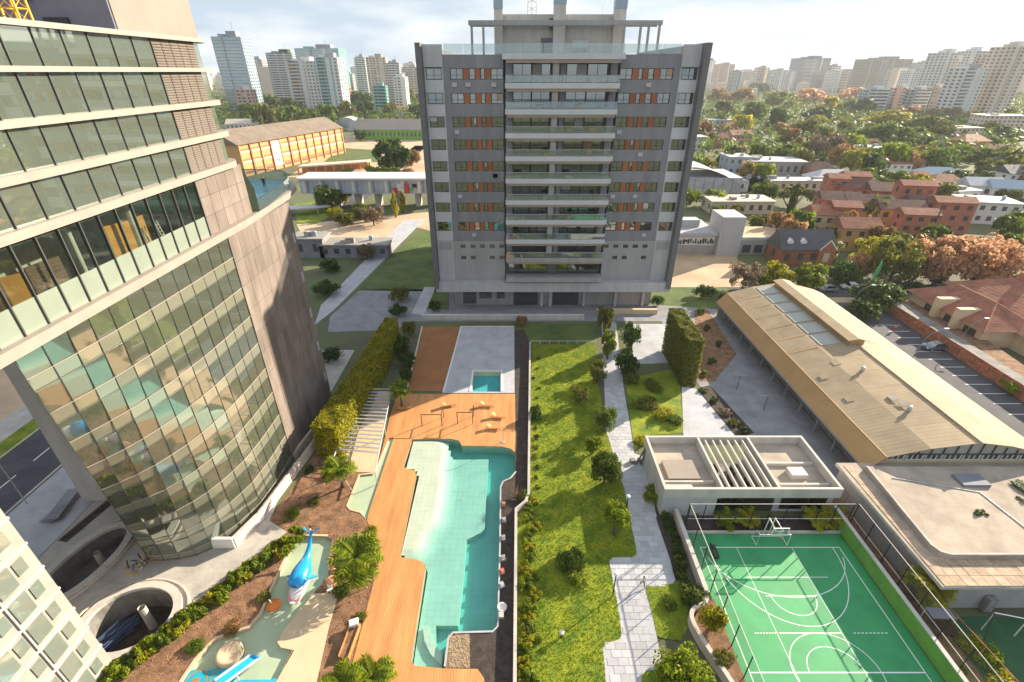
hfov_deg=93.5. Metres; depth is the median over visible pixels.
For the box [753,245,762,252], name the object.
window
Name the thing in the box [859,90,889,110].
windows
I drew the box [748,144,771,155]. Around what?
tree
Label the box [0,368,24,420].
sandy square
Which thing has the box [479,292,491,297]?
window
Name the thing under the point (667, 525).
border shrub
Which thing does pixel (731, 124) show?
house
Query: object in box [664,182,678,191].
window
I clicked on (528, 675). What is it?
border shrub
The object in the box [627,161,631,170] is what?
window
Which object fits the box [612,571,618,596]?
garden lamp
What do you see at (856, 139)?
tree
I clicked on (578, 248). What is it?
balcony door
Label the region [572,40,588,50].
window
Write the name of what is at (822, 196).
house
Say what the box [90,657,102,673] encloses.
window
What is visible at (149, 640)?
hedge shrub
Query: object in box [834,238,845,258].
tree
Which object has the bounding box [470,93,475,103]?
window
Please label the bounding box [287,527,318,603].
whale slide
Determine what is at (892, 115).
tree
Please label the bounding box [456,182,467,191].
window
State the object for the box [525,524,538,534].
border shrub
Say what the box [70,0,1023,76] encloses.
sky
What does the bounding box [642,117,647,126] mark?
window
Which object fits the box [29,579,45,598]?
window
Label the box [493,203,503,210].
window
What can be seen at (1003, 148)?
tree
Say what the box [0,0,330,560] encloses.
glass tower
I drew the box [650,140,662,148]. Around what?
window
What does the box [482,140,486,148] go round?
window
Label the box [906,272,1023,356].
tiled villa
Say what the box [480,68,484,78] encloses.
window
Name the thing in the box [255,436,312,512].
garden railing
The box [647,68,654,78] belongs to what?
window
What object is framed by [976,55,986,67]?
windows
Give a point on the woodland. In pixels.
(846, 115)
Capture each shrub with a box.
[97,658,121,681]
[101,657,130,681]
[117,650,134,676]
[129,646,146,668]
[131,642,150,663]
[138,633,163,647]
[145,635,157,654]
[152,624,170,647]
[162,621,182,638]
[165,617,191,636]
[170,609,191,630]
[181,602,194,620]
[183,636,205,656]
[185,604,208,621]
[189,599,209,615]
[199,591,219,607]
[207,581,226,598]
[209,589,229,605]
[221,570,235,593]
[223,615,241,638]
[230,566,246,583]
[234,568,252,586]
[241,554,265,570]
[243,554,260,572]
[250,547,272,573]
[256,589,271,603]
[264,540,282,560]
[273,544,283,559]
[276,534,294,556]
[282,505,300,520]
[285,524,305,545]
[303,464,314,474]
[306,496,320,506]
[331,581,353,598]
[353,610,368,622]
[363,524,378,533]
[517,576,534,594]
[517,601,527,612]
[517,617,529,626]
[517,632,534,648]
[517,646,528,658]
[517,656,529,669]
[517,663,532,678]
[518,565,533,576]
[519,637,529,650]
[520,560,530,566]
[521,489,533,500]
[521,512,533,523]
[521,531,532,540]
[521,621,536,635]
[522,535,531,547]
[522,603,538,615]
[522,610,536,623]
[522,650,534,663]
[522,670,533,679]
[523,502,532,511]
[523,576,533,588]
[524,542,537,552]
[524,553,532,562]
[525,510,533,517]
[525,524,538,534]
[525,593,536,604]
[525,670,541,681]
[526,549,538,559]
[528,569,538,581]
[528,626,543,641]
[529,403,541,420]
[529,519,541,531]
[529,587,542,600]
[530,497,539,504]
[555,546,583,572]
[565,566,588,586]
[623,373,639,383]
[627,395,659,410]
[634,434,644,445]
[643,378,663,392]
[653,407,675,422]
[661,510,669,518]
[662,520,674,529]
[662,591,676,611]
[663,414,683,425]
[666,513,672,523]
[669,530,680,540]
[671,534,680,543]
[672,566,682,578]
[673,546,682,553]
[673,554,685,566]
[675,572,686,580]
[677,549,686,560]
[678,580,711,607]
[679,563,688,570]
[680,575,691,584]
[697,308,704,314]
[699,369,708,376]
[699,387,707,393]
[703,324,710,330]
[707,357,716,364]
[710,396,718,402]
[712,646,737,668]
[715,340,721,346]
[718,407,732,415]
[728,418,739,426]
[739,426,749,434]
[763,516,778,528]
[934,619,958,636]
[952,630,986,653]
[955,662,968,674]
[964,641,1003,670]
[983,667,1013,681]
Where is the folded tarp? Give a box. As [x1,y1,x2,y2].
[349,617,358,627]
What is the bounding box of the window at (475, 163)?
[472,161,477,170]
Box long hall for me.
[354,119,421,139]
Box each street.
[315,220,423,323]
[727,280,937,296]
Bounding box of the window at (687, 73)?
[681,68,697,79]
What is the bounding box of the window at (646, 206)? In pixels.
[642,203,653,210]
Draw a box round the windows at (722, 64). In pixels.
[711,64,734,87]
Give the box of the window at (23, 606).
[8,591,37,623]
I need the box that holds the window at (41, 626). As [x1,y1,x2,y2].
[26,612,52,644]
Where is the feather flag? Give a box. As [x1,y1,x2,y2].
[871,259,882,279]
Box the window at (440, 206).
[436,202,449,210]
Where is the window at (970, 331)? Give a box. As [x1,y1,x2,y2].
[962,324,976,336]
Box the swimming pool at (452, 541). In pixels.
[401,439,515,667]
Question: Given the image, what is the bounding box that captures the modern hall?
[677,209,780,255]
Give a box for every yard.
[288,138,424,176]
[653,307,849,477]
[671,254,744,286]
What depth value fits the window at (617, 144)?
103.83 m
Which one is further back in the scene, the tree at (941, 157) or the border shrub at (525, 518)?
the tree at (941, 157)
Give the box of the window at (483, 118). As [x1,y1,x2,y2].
[482,117,485,126]
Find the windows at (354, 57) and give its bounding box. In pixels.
[354,57,368,92]
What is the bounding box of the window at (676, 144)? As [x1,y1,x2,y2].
[670,139,685,149]
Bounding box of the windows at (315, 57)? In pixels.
[315,57,349,103]
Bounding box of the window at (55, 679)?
[51,676,60,681]
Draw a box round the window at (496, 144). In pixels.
[492,140,503,148]
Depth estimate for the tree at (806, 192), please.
209.87 m
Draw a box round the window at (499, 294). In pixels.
[497,292,504,297]
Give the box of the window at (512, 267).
[509,264,546,271]
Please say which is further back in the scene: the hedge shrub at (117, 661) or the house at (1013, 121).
the house at (1013, 121)
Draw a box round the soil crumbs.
[132,431,380,676]
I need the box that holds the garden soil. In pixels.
[104,449,378,681]
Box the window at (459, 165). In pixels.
[455,161,466,170]
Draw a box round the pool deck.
[353,394,514,681]
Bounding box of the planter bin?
[629,457,641,463]
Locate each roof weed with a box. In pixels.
[973,509,989,516]
[1010,479,1023,490]
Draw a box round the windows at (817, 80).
[810,74,822,86]
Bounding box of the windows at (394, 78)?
[394,78,409,104]
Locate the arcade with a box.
[297,159,371,174]
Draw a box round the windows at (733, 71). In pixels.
[727,71,740,91]
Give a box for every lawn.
[294,201,339,223]
[360,231,435,290]
[426,291,448,309]
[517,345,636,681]
[522,324,594,343]
[626,370,682,450]
[642,670,690,681]
[645,580,687,640]
[650,287,719,308]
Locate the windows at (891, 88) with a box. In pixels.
[888,88,910,107]
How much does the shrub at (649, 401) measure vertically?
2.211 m
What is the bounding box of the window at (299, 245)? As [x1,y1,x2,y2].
[298,244,302,251]
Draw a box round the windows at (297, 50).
[295,49,350,85]
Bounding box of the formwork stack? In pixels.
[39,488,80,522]
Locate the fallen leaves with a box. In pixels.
[135,455,375,674]
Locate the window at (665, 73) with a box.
[659,68,672,78]
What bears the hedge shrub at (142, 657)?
on the garden soil
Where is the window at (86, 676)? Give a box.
[77,669,95,681]
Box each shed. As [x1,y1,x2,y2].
[295,231,330,257]
[316,235,393,257]
[688,161,742,193]
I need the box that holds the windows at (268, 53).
[268,53,295,97]
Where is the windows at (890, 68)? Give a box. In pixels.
[884,68,892,88]
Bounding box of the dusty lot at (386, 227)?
[297,212,429,236]
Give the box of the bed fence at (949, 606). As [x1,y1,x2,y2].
[843,490,1018,681]
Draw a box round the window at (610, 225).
[605,222,615,229]
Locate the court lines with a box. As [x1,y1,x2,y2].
[700,547,931,681]
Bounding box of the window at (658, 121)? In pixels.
[653,117,666,126]
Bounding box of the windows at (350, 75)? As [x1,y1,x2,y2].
[349,74,356,89]
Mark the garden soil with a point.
(173, 672)
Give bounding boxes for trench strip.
[57,500,114,541]
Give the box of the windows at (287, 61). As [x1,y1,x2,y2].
[287,61,321,108]
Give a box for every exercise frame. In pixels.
[420,407,443,423]
[456,404,473,423]
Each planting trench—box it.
[444,441,529,681]
[514,330,528,441]
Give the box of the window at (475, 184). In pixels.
[473,182,478,191]
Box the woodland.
[85,82,1023,166]
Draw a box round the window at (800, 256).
[797,254,803,259]
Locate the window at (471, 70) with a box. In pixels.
[469,68,474,78]
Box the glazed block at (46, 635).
[0,509,111,681]
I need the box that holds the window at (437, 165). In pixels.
[433,161,447,170]
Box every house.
[225,119,258,128]
[396,105,408,115]
[695,135,708,149]
[701,194,776,213]
[704,118,730,129]
[705,132,728,147]
[717,122,741,131]
[718,153,751,173]
[727,130,753,143]
[740,174,763,191]
[742,175,822,191]
[743,155,808,176]
[765,229,837,265]
[799,161,835,176]
[801,169,845,178]
[803,204,847,228]
[812,190,861,204]
[820,173,851,190]
[826,200,864,216]
[829,216,882,250]
[837,179,879,193]
[839,171,872,178]
[846,193,895,216]
[854,143,881,148]
[865,138,879,143]
[865,181,894,194]
[871,198,928,227]
[882,156,913,171]
[888,207,942,238]
[890,179,939,198]
[899,194,946,204]
[907,167,955,174]
[907,171,931,175]
[920,158,930,167]
[926,195,980,233]
[927,125,983,144]
[929,173,959,183]
[939,182,983,194]
[944,134,991,147]
[951,194,1023,224]
[955,176,1003,195]
[967,112,1023,134]
[977,144,1004,150]
[977,156,1005,171]
[985,179,1023,210]
[990,165,1023,179]
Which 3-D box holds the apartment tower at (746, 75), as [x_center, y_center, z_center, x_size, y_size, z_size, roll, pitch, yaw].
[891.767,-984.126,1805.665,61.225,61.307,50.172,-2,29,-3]
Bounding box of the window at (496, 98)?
[491,93,502,103]
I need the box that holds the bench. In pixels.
[709,542,719,558]
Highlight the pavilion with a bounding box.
[635,436,843,514]
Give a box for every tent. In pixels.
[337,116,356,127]
[347,118,363,130]
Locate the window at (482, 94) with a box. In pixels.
[481,93,485,103]
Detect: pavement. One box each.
[0,405,32,441]
[6,466,92,558]
[828,297,864,302]
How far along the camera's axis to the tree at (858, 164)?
241.31 m
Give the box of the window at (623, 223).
[621,222,624,229]
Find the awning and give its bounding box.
[920,607,956,619]
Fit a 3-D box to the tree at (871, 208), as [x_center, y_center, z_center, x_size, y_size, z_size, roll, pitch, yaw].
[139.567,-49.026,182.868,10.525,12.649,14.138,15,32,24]
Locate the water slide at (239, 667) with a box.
[213,653,260,681]
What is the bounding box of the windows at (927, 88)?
[927,88,939,108]
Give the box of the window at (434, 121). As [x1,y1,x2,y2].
[430,117,444,126]
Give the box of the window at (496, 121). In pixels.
[492,117,503,126]
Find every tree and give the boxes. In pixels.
[236,102,257,118]
[240,113,250,118]
[249,101,277,124]
[262,94,279,108]
[274,98,301,108]
[277,104,301,121]
[298,108,317,117]
[299,115,310,119]
[310,279,341,293]
[313,184,341,208]
[315,104,337,123]
[317,655,363,681]
[318,258,340,271]
[320,454,357,490]
[322,346,344,362]
[325,206,342,217]
[326,530,385,590]
[332,211,356,224]
[337,100,354,117]
[340,194,351,203]
[341,168,352,171]
[345,202,368,219]
[349,651,398,681]
[350,90,372,107]
[354,129,366,140]
[355,100,374,118]
[356,243,374,259]
[358,205,384,225]
[363,108,368,118]
[364,165,384,171]
[371,137,411,167]
[380,102,397,118]
[380,167,400,171]
[387,303,407,315]
[388,285,410,300]
[388,379,411,405]
[389,192,399,217]
[393,340,409,354]
[395,333,410,344]
[396,190,405,212]
[396,351,415,367]
[399,368,411,382]
[401,168,413,171]
[401,321,415,334]
[405,149,420,165]
[407,104,419,118]
[409,88,418,103]
[428,300,441,310]
[514,315,527,325]
[571,384,589,403]
[585,435,603,454]
[589,358,608,382]
[590,450,622,483]
[593,405,617,432]
[596,306,614,331]
[601,329,616,359]
[603,498,630,535]
[614,346,640,374]
[619,321,641,346]
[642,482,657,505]
[650,295,664,305]
[652,641,716,681]
[685,187,701,206]
[691,284,717,298]
[693,156,709,168]
[697,120,712,134]
[697,603,729,635]
[700,157,718,168]
[701,188,727,199]
[704,132,717,145]
[706,88,732,102]
[709,205,725,214]
[713,505,741,532]
[714,99,737,114]
[714,113,727,119]
[716,145,742,163]
[717,290,732,298]
[728,260,767,288]
[730,87,756,103]
[730,203,744,214]
[731,114,754,130]
[735,505,760,528]
[736,160,757,175]
[742,101,770,119]
[742,162,776,178]
[746,270,770,285]
[747,83,773,94]
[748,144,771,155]
[748,214,770,225]
[750,179,781,199]
[762,260,797,284]
[764,90,799,108]
[766,106,789,128]
[766,211,796,228]
[772,121,790,139]
[773,138,785,144]
[774,144,785,155]
[774,217,808,232]
[778,128,803,144]
[778,143,801,156]
[778,185,815,202]
[781,182,802,213]
[784,119,824,140]
[786,146,813,162]
[788,208,816,228]
[794,87,827,104]
[794,262,828,288]
[798,106,835,118]
[801,505,831,532]
[808,114,826,122]
[808,132,849,160]
[810,224,836,237]
[814,126,835,141]
[818,96,844,109]
[822,503,846,529]
[826,143,862,168]
[827,259,859,283]
[833,117,844,125]
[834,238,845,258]
[836,120,855,130]
[836,148,868,167]
[838,86,864,100]
[838,146,872,170]
[839,127,859,134]
[841,131,868,146]
[842,210,873,216]
[844,97,879,116]
[844,298,883,319]
[846,278,909,308]
[847,109,863,117]
[847,235,897,272]
[849,158,862,169]
[849,251,874,270]
[849,269,863,280]
[850,167,883,178]
[853,152,891,176]
[855,122,921,142]
[860,109,912,122]
[864,122,877,126]
[864,225,897,244]
[866,193,893,216]
[867,128,890,143]
[867,234,927,281]
[873,141,901,153]
[873,177,893,181]
[879,143,911,161]
[883,170,915,180]
[890,230,917,255]
[895,105,922,114]
[898,173,937,181]
[900,150,922,169]
[901,241,944,276]
[902,115,957,134]
[902,564,960,608]
[904,281,929,288]
[908,125,927,146]
[915,233,940,250]
[915,234,987,280]
[916,135,938,145]
[917,145,938,151]
[918,146,957,167]
[918,223,954,239]
[919,268,949,283]
[927,107,961,119]
[935,181,959,195]
[940,148,961,165]
[942,169,980,177]
[944,236,1023,279]
[955,147,976,163]
[956,235,988,243]
[958,148,1002,168]
[959,111,980,125]
[966,123,985,131]
[974,158,1008,176]
[978,121,1002,128]
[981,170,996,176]
[981,232,1023,277]
[984,133,1003,143]
[986,125,1020,144]
[990,213,1023,237]
[994,146,1017,154]
[994,189,1023,208]
[995,147,1023,164]
[997,232,1023,262]
[998,378,1020,394]
[1004,108,1019,113]
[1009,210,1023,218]
[1011,164,1023,179]
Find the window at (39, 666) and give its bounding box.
[30,658,47,677]
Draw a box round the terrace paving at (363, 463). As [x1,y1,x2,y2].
[330,391,389,471]
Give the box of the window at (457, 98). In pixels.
[451,93,463,103]
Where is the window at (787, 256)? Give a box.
[784,254,790,259]
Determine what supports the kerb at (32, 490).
on the ground at (356, 342)
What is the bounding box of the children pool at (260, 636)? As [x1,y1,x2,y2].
[179,534,331,681]
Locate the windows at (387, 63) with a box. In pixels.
[387,63,400,101]
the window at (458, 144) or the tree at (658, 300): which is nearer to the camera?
the window at (458, 144)
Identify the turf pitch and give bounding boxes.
[949,617,1023,681]
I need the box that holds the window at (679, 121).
[674,117,689,126]
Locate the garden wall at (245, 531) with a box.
[203,429,321,547]
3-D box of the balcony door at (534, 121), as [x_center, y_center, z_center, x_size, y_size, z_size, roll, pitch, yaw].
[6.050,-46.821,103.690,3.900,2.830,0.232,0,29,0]
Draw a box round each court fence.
[684,504,855,529]
[685,505,763,681]
[850,504,1002,681]
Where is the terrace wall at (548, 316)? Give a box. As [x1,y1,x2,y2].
[421,308,657,318]
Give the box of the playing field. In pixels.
[324,148,381,161]
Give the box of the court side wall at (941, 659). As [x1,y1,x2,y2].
[833,505,968,681]
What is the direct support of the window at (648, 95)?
in the apartment block at (559, 143)
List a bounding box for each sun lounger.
[396,405,410,408]
[442,402,455,405]
[480,401,493,405]
[486,422,500,428]
[491,411,505,418]
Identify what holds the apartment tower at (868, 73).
on the ground at (356, 342)
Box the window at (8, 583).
[0,568,19,601]
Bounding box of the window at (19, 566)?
[11,556,28,576]
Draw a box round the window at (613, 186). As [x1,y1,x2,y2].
[609,182,620,191]
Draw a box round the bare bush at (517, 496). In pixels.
[510,489,523,500]
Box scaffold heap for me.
[123,553,152,575]
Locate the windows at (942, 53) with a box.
[918,53,963,85]
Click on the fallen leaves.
(265, 582)
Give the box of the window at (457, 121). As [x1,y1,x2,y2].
[453,117,464,126]
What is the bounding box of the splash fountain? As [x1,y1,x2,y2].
[266,598,280,611]
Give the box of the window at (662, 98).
[656,93,669,103]
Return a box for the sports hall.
[715,279,1023,464]
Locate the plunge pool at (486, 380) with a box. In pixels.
[469,370,502,391]
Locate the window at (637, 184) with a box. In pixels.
[634,182,639,191]
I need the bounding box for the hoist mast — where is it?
[0,0,33,19]
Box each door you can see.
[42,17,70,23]
[513,64,531,81]
[513,92,530,107]
[513,118,530,130]
[513,141,529,152]
[513,164,529,173]
[513,186,529,193]
[513,207,528,213]
[513,227,528,232]
[513,246,527,250]
[529,207,545,213]
[529,227,545,232]
[529,246,544,250]
[530,164,547,173]
[530,186,546,193]
[531,92,549,107]
[531,118,548,130]
[531,141,548,152]
[532,64,550,81]
[541,38,552,52]
[558,246,574,250]
[559,227,576,232]
[560,207,577,213]
[561,186,578,193]
[562,164,580,173]
[563,141,581,152]
[564,118,583,130]
[565,92,585,107]
[566,64,587,81]
[575,246,592,250]
[577,227,593,232]
[578,207,595,213]
[579,186,597,193]
[581,164,599,173]
[582,141,601,152]
[584,118,603,130]
[585,92,605,107]
[587,64,607,81]
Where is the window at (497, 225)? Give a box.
[494,222,503,229]
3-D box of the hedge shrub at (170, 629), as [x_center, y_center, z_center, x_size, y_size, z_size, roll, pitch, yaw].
[-35.868,30.540,51.822,2.097,1.888,2.472,13,32,22]
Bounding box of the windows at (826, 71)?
[822,71,851,91]
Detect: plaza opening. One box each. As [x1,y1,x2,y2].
[46,516,139,600]
[79,578,189,660]
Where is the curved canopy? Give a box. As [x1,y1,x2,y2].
[289,204,330,213]
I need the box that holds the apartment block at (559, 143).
[414,0,712,305]
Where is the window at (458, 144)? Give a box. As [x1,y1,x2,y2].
[454,140,465,148]
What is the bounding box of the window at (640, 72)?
[638,68,642,78]
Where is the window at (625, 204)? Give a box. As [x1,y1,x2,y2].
[623,203,627,210]
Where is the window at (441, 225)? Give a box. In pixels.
[438,222,450,229]
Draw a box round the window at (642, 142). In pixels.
[639,140,645,148]
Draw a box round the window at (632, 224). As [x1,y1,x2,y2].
[629,222,634,229]
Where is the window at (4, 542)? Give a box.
[0,531,10,552]
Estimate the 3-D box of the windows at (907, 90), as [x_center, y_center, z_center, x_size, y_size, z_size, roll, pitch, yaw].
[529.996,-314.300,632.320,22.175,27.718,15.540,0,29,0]
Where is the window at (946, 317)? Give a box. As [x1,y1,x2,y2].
[943,313,951,322]
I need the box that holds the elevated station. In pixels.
[295,172,426,205]
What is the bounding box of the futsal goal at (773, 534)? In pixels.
[752,530,791,545]
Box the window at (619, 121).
[615,117,626,126]
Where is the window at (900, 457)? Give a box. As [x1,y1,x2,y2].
[886,455,904,459]
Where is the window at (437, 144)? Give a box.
[431,139,445,149]
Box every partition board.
[0,273,31,309]
[23,253,75,294]
[103,220,137,257]
[122,215,151,242]
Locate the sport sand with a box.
[409,327,459,390]
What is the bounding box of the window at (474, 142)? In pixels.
[472,140,477,148]
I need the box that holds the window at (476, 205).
[474,203,479,210]
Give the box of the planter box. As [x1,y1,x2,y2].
[338,623,360,659]
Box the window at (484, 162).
[483,161,486,170]
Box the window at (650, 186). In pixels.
[645,182,656,191]
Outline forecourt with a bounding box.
[414,292,717,320]
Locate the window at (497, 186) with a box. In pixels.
[493,182,503,191]
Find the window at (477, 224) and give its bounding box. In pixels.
[475,222,479,229]
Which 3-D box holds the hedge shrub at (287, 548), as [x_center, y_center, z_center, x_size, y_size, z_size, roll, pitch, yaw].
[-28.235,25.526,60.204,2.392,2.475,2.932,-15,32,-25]
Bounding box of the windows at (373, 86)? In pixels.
[373,86,388,112]
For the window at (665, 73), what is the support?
in the apartment block at (559, 143)
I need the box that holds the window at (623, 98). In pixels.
[617,93,629,103]
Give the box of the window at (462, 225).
[458,222,469,229]
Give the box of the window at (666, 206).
[661,202,675,210]
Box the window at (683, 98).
[677,93,693,103]
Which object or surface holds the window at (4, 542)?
in the glazed block at (46, 635)
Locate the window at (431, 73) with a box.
[426,68,441,79]
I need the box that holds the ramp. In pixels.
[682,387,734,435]
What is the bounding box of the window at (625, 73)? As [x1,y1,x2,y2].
[619,68,632,78]
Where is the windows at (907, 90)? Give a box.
[901,90,930,109]
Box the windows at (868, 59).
[847,59,912,88]
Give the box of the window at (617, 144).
[613,139,624,148]
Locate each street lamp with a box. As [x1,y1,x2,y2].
[0,464,27,503]
[912,328,949,357]
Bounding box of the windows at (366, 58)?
[366,58,389,97]
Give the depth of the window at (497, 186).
108.15 m
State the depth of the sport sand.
101.01 m
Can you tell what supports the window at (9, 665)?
in the glazed block at (46, 635)
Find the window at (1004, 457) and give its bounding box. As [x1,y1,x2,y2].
[1000,455,1018,459]
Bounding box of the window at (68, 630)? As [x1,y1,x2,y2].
[61,621,76,638]
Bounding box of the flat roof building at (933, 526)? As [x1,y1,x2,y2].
[835,463,1023,611]
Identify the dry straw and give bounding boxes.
[447,634,469,667]
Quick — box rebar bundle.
[97,612,140,651]
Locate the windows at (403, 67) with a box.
[403,67,417,93]
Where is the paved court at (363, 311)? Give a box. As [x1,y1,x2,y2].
[328,291,428,331]
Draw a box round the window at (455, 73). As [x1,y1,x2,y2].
[450,68,462,78]
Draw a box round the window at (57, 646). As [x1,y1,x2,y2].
[43,633,68,663]
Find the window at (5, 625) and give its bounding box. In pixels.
[0,616,12,637]
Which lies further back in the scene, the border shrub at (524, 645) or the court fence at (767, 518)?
the court fence at (767, 518)
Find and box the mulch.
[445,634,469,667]
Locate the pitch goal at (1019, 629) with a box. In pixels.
[981,612,1023,641]
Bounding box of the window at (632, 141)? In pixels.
[630,140,634,148]
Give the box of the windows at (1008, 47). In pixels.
[972,47,1023,112]
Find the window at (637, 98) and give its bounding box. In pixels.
[635,93,639,103]
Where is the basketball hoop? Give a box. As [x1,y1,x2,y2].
[762,518,789,537]
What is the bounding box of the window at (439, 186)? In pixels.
[435,182,448,191]
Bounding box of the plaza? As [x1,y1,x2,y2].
[38,350,353,616]
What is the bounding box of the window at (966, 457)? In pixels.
[962,455,980,459]
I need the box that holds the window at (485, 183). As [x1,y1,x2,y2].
[484,182,487,191]
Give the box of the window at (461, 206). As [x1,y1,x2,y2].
[457,203,468,210]
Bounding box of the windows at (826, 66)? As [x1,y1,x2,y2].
[820,66,840,87]
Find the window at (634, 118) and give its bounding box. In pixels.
[632,117,636,126]
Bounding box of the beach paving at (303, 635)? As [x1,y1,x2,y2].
[276,593,336,681]
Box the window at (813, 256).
[810,254,816,259]
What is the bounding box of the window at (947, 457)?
[943,455,961,459]
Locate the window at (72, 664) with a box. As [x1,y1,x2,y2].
[59,651,82,681]
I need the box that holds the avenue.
[0,146,422,512]
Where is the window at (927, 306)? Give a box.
[924,303,931,310]
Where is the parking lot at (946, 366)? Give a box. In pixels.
[836,303,1023,436]
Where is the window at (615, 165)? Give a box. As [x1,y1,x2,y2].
[610,161,622,170]
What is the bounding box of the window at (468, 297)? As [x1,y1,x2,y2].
[463,292,475,302]
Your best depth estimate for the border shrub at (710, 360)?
98.80 m
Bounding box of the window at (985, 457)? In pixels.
[981,455,999,459]
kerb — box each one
[0,428,39,458]
[4,464,61,514]
[407,326,422,386]
[443,326,513,391]
[686,530,840,533]
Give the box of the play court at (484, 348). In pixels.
[442,327,514,392]
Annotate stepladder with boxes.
[142,228,150,242]
[154,220,164,235]
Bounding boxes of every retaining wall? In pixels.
[513,342,530,681]
[875,297,1023,401]
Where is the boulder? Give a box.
[322,575,336,589]
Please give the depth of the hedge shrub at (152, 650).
49.55 m
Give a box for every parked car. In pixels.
[817,284,838,291]
[840,282,859,289]
[921,340,948,351]
[932,280,949,285]
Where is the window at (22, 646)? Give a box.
[12,638,30,657]
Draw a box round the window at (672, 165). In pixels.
[667,161,681,170]
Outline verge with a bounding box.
[0,419,38,455]
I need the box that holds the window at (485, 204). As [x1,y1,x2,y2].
[484,203,487,210]
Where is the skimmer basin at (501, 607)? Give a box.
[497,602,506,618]
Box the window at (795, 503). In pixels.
[778,498,827,508]
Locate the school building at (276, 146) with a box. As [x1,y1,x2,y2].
[219,117,345,176]
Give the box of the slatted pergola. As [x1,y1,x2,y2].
[333,388,392,482]
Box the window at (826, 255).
[822,253,829,261]
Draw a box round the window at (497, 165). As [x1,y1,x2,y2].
[493,161,503,170]
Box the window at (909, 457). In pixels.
[905,455,923,459]
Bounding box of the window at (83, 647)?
[76,639,89,656]
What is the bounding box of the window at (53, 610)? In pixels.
[45,601,61,619]
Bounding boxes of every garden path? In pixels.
[411,287,434,313]
[601,321,674,681]
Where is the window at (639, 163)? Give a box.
[636,161,642,170]
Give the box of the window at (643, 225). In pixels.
[640,222,651,229]
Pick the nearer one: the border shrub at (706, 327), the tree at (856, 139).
the border shrub at (706, 327)
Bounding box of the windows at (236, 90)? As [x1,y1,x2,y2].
[236,90,257,101]
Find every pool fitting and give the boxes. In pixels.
[498,581,504,588]
[499,568,505,574]
[500,534,505,540]
[500,554,505,561]
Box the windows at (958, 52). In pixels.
[958,52,988,65]
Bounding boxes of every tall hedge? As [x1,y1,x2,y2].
[310,317,399,459]
[661,307,705,386]
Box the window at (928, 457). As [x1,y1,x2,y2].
[924,455,942,459]
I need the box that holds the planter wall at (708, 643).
[687,594,745,681]
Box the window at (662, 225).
[658,222,672,229]
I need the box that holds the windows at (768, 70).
[767,70,787,88]
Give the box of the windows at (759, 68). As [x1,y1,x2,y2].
[752,68,769,82]
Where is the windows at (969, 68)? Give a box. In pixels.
[936,68,987,111]
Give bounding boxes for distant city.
[81,67,1023,97]
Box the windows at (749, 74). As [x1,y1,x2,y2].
[741,72,752,78]
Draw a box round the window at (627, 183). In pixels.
[625,182,629,191]
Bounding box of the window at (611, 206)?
[607,203,617,210]
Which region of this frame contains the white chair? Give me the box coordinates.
[327,585,332,593]
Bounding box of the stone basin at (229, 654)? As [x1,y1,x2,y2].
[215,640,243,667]
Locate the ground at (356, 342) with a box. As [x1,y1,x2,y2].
[0,78,1023,681]
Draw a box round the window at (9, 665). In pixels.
[0,651,20,681]
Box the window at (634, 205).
[631,203,637,210]
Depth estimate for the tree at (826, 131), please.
361.19 m
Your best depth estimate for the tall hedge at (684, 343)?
92.10 m
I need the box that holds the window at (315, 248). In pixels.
[312,244,318,251]
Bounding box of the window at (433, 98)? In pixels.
[428,93,442,103]
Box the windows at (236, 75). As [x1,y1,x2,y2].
[211,37,263,113]
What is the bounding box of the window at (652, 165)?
[647,161,659,170]
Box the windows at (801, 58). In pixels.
[789,58,829,89]
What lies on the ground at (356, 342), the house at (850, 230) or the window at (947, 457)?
the house at (850, 230)
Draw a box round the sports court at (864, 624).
[688,534,943,681]
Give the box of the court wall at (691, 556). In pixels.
[673,509,709,593]
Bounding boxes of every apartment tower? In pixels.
[211,23,263,115]
[234,79,257,104]
[254,56,267,93]
[265,48,295,99]
[286,52,321,108]
[294,41,351,90]
[314,47,350,107]
[348,87,352,107]
[349,72,356,89]
[350,66,357,88]
[354,49,369,94]
[365,53,389,102]
[372,77,388,115]
[386,55,401,103]
[393,71,409,105]
[401,65,417,93]
[403,60,415,66]
[706,58,715,81]
[707,72,711,82]
[710,62,734,88]
[726,69,741,92]
[740,70,753,87]
[751,64,769,83]
[765,68,788,90]
[784,67,795,91]
[789,55,831,90]
[809,71,823,88]
[820,60,841,87]
[821,68,851,93]
[846,56,913,92]
[857,80,891,111]
[882,68,892,88]
[885,80,911,109]
[896,68,922,88]
[900,79,932,113]
[910,60,925,68]
[916,44,964,86]
[925,79,942,114]
[934,58,989,112]
[957,44,988,67]
[971,33,1023,113]
[975,44,1000,67]
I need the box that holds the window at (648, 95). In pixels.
[644,93,650,103]
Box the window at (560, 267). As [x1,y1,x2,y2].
[557,264,597,271]
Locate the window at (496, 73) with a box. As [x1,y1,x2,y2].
[491,68,502,78]
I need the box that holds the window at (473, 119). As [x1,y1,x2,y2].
[471,117,476,126]
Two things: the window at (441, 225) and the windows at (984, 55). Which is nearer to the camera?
the window at (441, 225)
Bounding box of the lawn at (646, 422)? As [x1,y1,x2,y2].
[626,370,682,450]
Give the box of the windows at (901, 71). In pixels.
[897,71,921,87]
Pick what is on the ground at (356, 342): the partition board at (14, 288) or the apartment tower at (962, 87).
the apartment tower at (962, 87)
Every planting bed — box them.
[654,503,686,579]
[681,516,836,529]
[694,310,736,380]
[697,385,753,435]
[830,498,984,681]
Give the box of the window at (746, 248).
[741,245,750,252]

